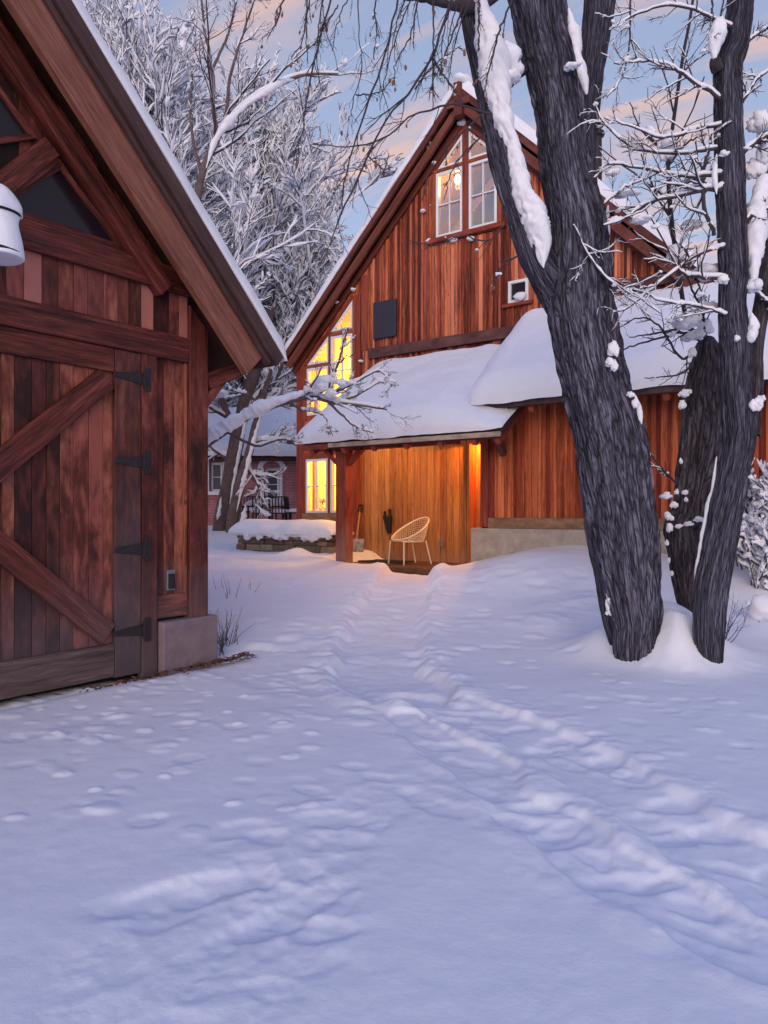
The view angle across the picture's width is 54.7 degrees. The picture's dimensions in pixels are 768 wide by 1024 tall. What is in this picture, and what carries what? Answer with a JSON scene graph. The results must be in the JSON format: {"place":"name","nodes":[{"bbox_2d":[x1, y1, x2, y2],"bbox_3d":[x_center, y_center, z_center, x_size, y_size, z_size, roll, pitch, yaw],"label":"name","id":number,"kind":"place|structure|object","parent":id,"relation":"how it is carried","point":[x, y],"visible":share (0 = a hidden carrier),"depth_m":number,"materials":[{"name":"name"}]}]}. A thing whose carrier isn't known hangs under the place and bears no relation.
{"place":"outdoors","nodes":[
{"label":"outdoors","id":0,"kind":"place"},
{"bbox_2d":[210,608,249,652],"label":"dry grass","id":1,"kind":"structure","parent":0,"point":[226,633],"depth_m":7.38,"materials":[{"name":"plant"}]},
{"bbox_2d":[213,573,259,598],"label":"dry grass","id":2,"kind":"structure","parent":0,"point":[229,588],"depth_m":9.66,"materials":[{"name":"plant"}]},
{"bbox_2d":[0,525,767,1023],"bbox_3d":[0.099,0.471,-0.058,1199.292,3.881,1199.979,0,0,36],"label":"ground","id":3,"kind":"structure","parent":0,"point":[506,789],"depth_m":3.32,"materials":[{"name":"white snow"}]},
{"bbox_2d":[0,0,287,701],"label":"garage","id":4,"kind":"structure","parent":3,"relation":"on","point":[138,331],"depth_m":5.85,"materials":[{"name":"brown wood"}]},
{"bbox_2d":[0,86,36,144],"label":"window","id":5,"kind":"structure","parent":4,"relation":"in","point":[13,128],"depth_m":5.36,"materials":[{"name":"black glass"}]},
{"bbox_2d":[16,162,123,250],"bbox_3d":[-2.468,-2.409,5.690,0.048,0.519,1.126,0,0,36],"label":"window","id":6,"kind":"structure","parent":4,"relation":"in","point":[55,200],"depth_m":5.69,"materials":[{"name":"black glass"}]},
{"bbox_2d":[0,326,150,699],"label":"door","id":7,"kind":"structure","parent":4,"relation":"in","point":[71,460],"depth_m":5.73,"materials":[{"name":"wood"}]},
{"bbox_2d":[79,651,256,691],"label":"fallen leaves","id":8,"kind":"object","parent":3,"relation":"on","point":[218,661],"visible":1,"depth_m":6.28,"materials":[{"name":"brown plant"}]},
{"bbox_2d":[81,0,264,244],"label":"tree","id":9,"kind":"object","parent":3,"relation":"on","point":[114,9],"visible":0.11,"depth_m":16.19,"materials":[{"name":"grey plant"}]},
{"bbox_2d":[217,632,225,655],"bbox_3d":[-1.633,1.259,7.144,0.218,0.295,0.400,0,0,-13],"label":"dry weed","id":10,"kind":"object","parent":3,"relation":"on","point":[221,649],"visible":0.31,"depth_m":7.17,"materials":[{"name":"brown plant"}]},
{"bbox_2d":[98,0,352,309],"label":"tree","id":11,"kind":"object","parent":3,"relation":"on","point":[157,84],"visible":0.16,"depth_m":15.42,"materials":[{"name":"grey plant"}]},
{"bbox_2d":[212,375,245,406],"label":"tree","id":12,"kind":"object","parent":3,"relation":"on","point":[229,403],"visible":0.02,"depth_m":24.82,"materials":[{"name":"grey plant"}]},
{"bbox_2d":[214,319,278,404],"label":"tree","id":13,"kind":"object","parent":3,"relation":"on","point":[261,382],"depth_m":25.12,"materials":[{"name":"grey plant"}]},
{"bbox_2d":[240,496,258,518],"bbox_3d":[-3.668,0.032,20.323,0.440,0.935,0.485,0,0,0],"label":"patio chair","id":14,"kind":"object","parent":3,"relation":"on","point":[250,509],"visible":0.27,"depth_m":20.16,"materials":[{"name":"metal"}]},
{"bbox_2d":[208,407,295,524],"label":"brick house","id":15,"kind":"structure","parent":3,"relation":"on","point":[265,458],"depth_m":21.50,"materials":[{"name":"red brick"}]},
{"bbox_2d":[208,461,224,494],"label":"window","id":16,"kind":"structure","parent":15,"relation":"in","point":[216,468],"depth_m":21.62,"materials":[{"name":"white paint"}]},
{"bbox_2d":[258,461,284,499],"bbox_3d":[-3.247,-0.906,21.550,0.815,1.359,0.300,0,0,0],"label":"window","id":17,"kind":"structure","parent":15,"relation":"in","point":[273,484],"depth_m":21.60,"materials":[{"name":"white paint"}]},
{"bbox_2d":[208,300,305,530],"bbox_3d":[-3.305,-2.382,18.236,3.529,6.097,2.501,0,0,15],"label":"tree","id":18,"kind":"object","parent":3,"relation":"on","point":[231,455],"visible":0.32,"depth_m":18.35,"materials":[{"name":"grey plant"}]},
{"bbox_2d":[225,368,295,531],"bbox_3d":[-2.753,-1.453,17.945,1.958,4.073,1.343,0,0,-26],"label":"tree","id":19,"kind":"object","parent":3,"relation":"on","point":[239,485],"visible":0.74,"depth_m":17.91,"materials":[{"name":"grey plant"}]},
{"bbox_2d":[252,496,272,518],"bbox_3d":[-3.041,0.079,18.578,0.440,0.935,0.485,0,0,2],"label":"patio chair","id":20,"kind":"object","parent":3,"relation":"on","point":[257,511],"visible":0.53,"depth_m":18.38,"materials":[{"name":"metal"}]},
{"bbox_2d":[241,499,287,519],"bbox_3d":[-3.057,0.099,18.991,1.134,0.850,0.818,0,0,0],"label":"patio table","id":21,"kind":"object","parent":3,"relation":"on","point":[248,504],"visible":0.5,"depth_m":18.65,"materials":[{"name":"metal"}]},
{"bbox_2d":[194,21,342,406],"bbox_3d":[-5.607,-8.229,28.422,7.219,17.780,9.738,0,0,-10],"label":"tree","id":22,"kind":"object","parent":3,"relation":"on","point":[315,97],"visible":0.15,"depth_m":25.78,"materials":[{"name":"grey plant"}]},
{"bbox_2d":[211,133,336,389],"bbox_3d":[-4.728,-6.492,27.285,5.807,14.275,8.827,0,0,5],"label":"tree","id":23,"kind":"object","parent":3,"relation":"on","point":[265,182],"visible":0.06,"depth_m":25.12,"materials":[{"name":"grey plant"}]},
{"bbox_2d":[269,496,291,519],"bbox_3d":[-2.597,0.079,18.578,0.440,0.935,0.485,0,0,14],"label":"patio chair","id":24,"kind":"object","parent":3,"relation":"on","point":[275,511],"visible":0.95,"depth_m":18.39,"materials":[{"name":"metal"}]},
{"bbox_2d":[285,496,295,519],"bbox_3d":[-2.252,0.067,18.802,0.485,0.935,0.440,0,0,4],"label":"patio chair","id":25,"kind":"object","parent":3,"relation":"on","point":[292,510],"visible":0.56,"depth_m":18.69,"materials":[{"name":"metal"}]},
{"bbox_2d":[228,519,353,552],"bbox_3d":[-1.855,0.595,14.682,2.812,0.911,0.864,0,0,36],"label":"stone planter","id":26,"kind":"object","parent":3,"relation":"on","point":[272,535],"visible":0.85,"depth_m":14.37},
{"bbox_2d":[161,0,421,447],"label":"tree","id":27,"kind":"object","parent":3,"relation":"on","point":[320,385],"visible":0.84,"depth_m":10.16,"materials":[{"name":"grey plant"}]},
{"bbox_2d":[240,159,345,406],"bbox_3d":[-3.327,-5.691,26.658,5.126,12.601,7.792,0,0,-40],"label":"tree","id":28,"kind":"object","parent":3,"relation":"on","point":[305,212],"visible":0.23,"depth_m":25.02,"materials":[{"name":"grey plant"}]},
{"bbox_2d":[194,94,394,309],"bbox_3d":[-5.982,-7.038,25.984,9.121,15.273,10.987,0,0,-44],"label":"tree","id":29,"kind":"object","parent":3,"relation":"on","point":[286,203],"visible":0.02,"depth_m":25.30,"materials":[{"name":"grey plant"}]},
{"bbox_2d":[190,73,403,390],"bbox_3d":[-4.325,-7.607,27.423,6.808,16.736,10.348,0,0,31],"label":"tree","id":30,"kind":"object","parent":3,"relation":"on","point":[293,279],"visible":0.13,"depth_m":25.59,"materials":[{"name":"grey plant"}]},
{"bbox_2d":[258,230,355,406],"bbox_3d":[-2.131,-4.437,25.370,6.209,10.042,4.085,0,0,33],"label":"tree","id":31,"kind":"object","parent":3,"relation":"on","point":[290,376],"visible":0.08,"depth_m":24.92,"materials":[{"name":"grey plant"}]},
{"bbox_2d":[353,504,363,551],"bbox_3d":[-0.490,0.385,14.697,0.422,1.081,0.455,0,0,36],"label":"snow shovel","id":32,"kind":"object","parent":3,"relation":"on","point":[358,545],"visible":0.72,"depth_m":14.63,"materials":[{"name":"brown wood"}]},
{"bbox_2d":[257,0,663,661],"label":"tree","id":33,"kind":"object","parent":3,"relation":"on","point":[555,48],"visible":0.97,"depth_m":6.34,"materials":[{"name":"grey plant"}]},
{"bbox_2d":[282,72,767,574],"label":"house","id":34,"kind":"structure","parent":3,"relation":"on","point":[476,461],"depth_m":13.22,"materials":[{"name":"brown wood"}]},
{"bbox_2d":[306,458,327,512],"bbox_3d":[-1.404,-0.550,15.687,0.600,1.140,0.082,0,0,36],"label":"window","id":35,"kind":"structure","parent":34,"relation":"in","point":[308,461],"depth_m":15.67,"materials":[{"name":"white paint"}]},
{"bbox_2d":[307,366,327,415],"bbox_3d":[-1.379,-2.550,15.670,0.600,1.000,0.082,0,0,36],"label":"window","id":36,"kind":"structure","parent":34,"relation":"in","point":[309,370],"depth_m":15.73,"materials":[{"name":"white paint"}]},
{"bbox_2d":[307,337,327,365],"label":"window","id":37,"kind":"structure","parent":34,"relation":"in","point":[324,344],"depth_m":15.61,"materials":[{"name":"white paint"}]},
{"bbox_2d":[319,496,324,509],"bbox_3d":[-1.373,-0.090,16.082,0.308,0.523,0.166,0,0,36],"label":"lamp","id":38,"kind":"object","parent":34,"relation":"in","point":[321,501],"visible":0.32,"depth_m":16.04,"materials":[{"name":"yellow"}]},
{"bbox_2d":[330,459,335,512],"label":"window","id":39,"kind":"structure","parent":34,"relation":"in","point":[332,466],"depth_m":15.43,"materials":[{"name":"white paint"}]},
{"bbox_2d":[331,333,351,393],"bbox_3d":[-0.857,-2.920,15.292,0.570,1.440,0.082,0,0,36],"label":"window","id":40,"kind":"structure","parent":34,"relation":"in","point":[341,337],"depth_m":15.30,"materials":[{"name":"white paint"}]},
{"bbox_2d":[331,301,351,331],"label":"window","id":41,"kind":"structure","parent":34,"relation":"in","point":[349,308],"depth_m":15.22,"materials":[{"name":"white paint"}]},
{"bbox_2d":[383,509,392,533],"bbox_3d":[0.067,0.176,14.539,0.191,0.490,0.099,0,0,36],"label":"tool holder","id":42,"kind":"object","parent":34,"relation":"attached to","point":[388,522],"visible":1,"depth_m":14.49,"materials":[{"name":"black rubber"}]},
{"bbox_2d":[388,517,431,564],"bbox_3d":[0.477,0.511,13.361,0.691,0.849,0.717,0,0,-36],"label":"chair","id":43,"kind":"object","parent":34,"relation":"on","point":[416,534],"visible":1,"depth_m":13.38,"materials":[{"name":"beige wicker"}]},
{"bbox_2d":[436,166,461,236],"bbox_3d":[1.226,-5.735,13.786,0.570,1.210,0.082,0,0,36],"label":"window","id":44,"kind":"structure","parent":34,"relation":"in","point":[445,173],"depth_m":13.78,"materials":[{"name":"white paint"}]},
{"bbox_2d":[438,135,461,168],"bbox_3d":[1.239,-6.669,13.777,0.538,0.518,0.080,0,0,36],"label":"window","id":45,"kind":"structure","parent":34,"relation":"in","point":[459,143],"depth_m":13.72,"materials":[{"name":"white paint"}]},
{"bbox_2d":[469,131,486,158],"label":"window","id":46,"kind":"structure","parent":34,"relation":"in","point":[471,156],"depth_m":13.47,"materials":[{"name":"white paint"}]},
{"bbox_2d":[469,158,496,228],"bbox_3d":[1.793,-5.735,13.375,0.570,1.210,0.082,0,0,36],"label":"window","id":47,"kind":"structure","parent":34,"relation":"in","point":[482,162],"depth_m":13.38,"materials":[{"name":"white paint"}]},
{"bbox_2d":[508,278,528,302],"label":"window","id":48,"kind":"structure","parent":34,"relation":"in","point":[521,285],"depth_m":12.97,"materials":[{"name":"white paint"}]},
{"bbox_2d":[598,0,721,611],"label":"tree","id":49,"kind":"object","parent":3,"relation":"on","point":[699,448],"visible":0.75,"depth_m":6.99,"materials":[{"name":"black plant"}]},
{"bbox_2d":[566,0,767,663],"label":"tree","id":50,"kind":"object","parent":3,"relation":"on","point":[740,246],"visible":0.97,"depth_m":6.23,"materials":[{"name":"grey plant"}]},
{"bbox_2d":[725,591,748,642],"bbox_3d":[3.173,0.972,6.814,0.371,0.474,0.248,0,0,36],"label":"shrub","id":51,"kind":"object","parent":3,"relation":"on","point":[728,626],"visible":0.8,"depth_m":6.79,"materials":[{"name":"grey plant"}]},
{"bbox_2d":[735,457,767,569],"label":"shrub","id":52,"kind":"object","parent":3,"relation":"on","point":[756,485],"visible":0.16,"depth_m":9.13,"materials":[{"name":"grey plant"}]},
{"bbox_2d":[736,491,767,590],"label":"shrub","id":53,"kind":"object","parent":3,"relation":"on","point":[755,537],"visible":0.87,"depth_m":8.62,"materials":[{"name":"grey plant"}]},
{"bbox_2d":[747,595,767,620],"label":"snow lump","id":54,"kind":"object","parent":3,"relation":"on","point":[757,608],"visible":0.98,"depth_m":7.16,"materials":[{"name":"white snow"}]},
{"bbox_2d":[358,559,414,562],"bbox_3d":[-0.054,0.926,14.046,1.150,0.016,0.600,0,0,36],"label":"door mat","id":55,"kind":"object","parent":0,"point":[386,561],"depth_m":13.88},
{"bbox_2d":[85,0,767,278],"label":"sky","id":56,"kind":"structure","parent":0,"point":[647,35],"materials":[{"name":"blue"}]},
{"bbox_2d":[745,600,759,621],"bbox_3d":[4.080,1.069,7.971,0.366,0.266,0.199,0,0,5],"label":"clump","id":57,"kind":"object","parent":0,"point":[747,602],"visible":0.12,"depth_m":8.01,"materials":[{"name":"white"}]}
]}

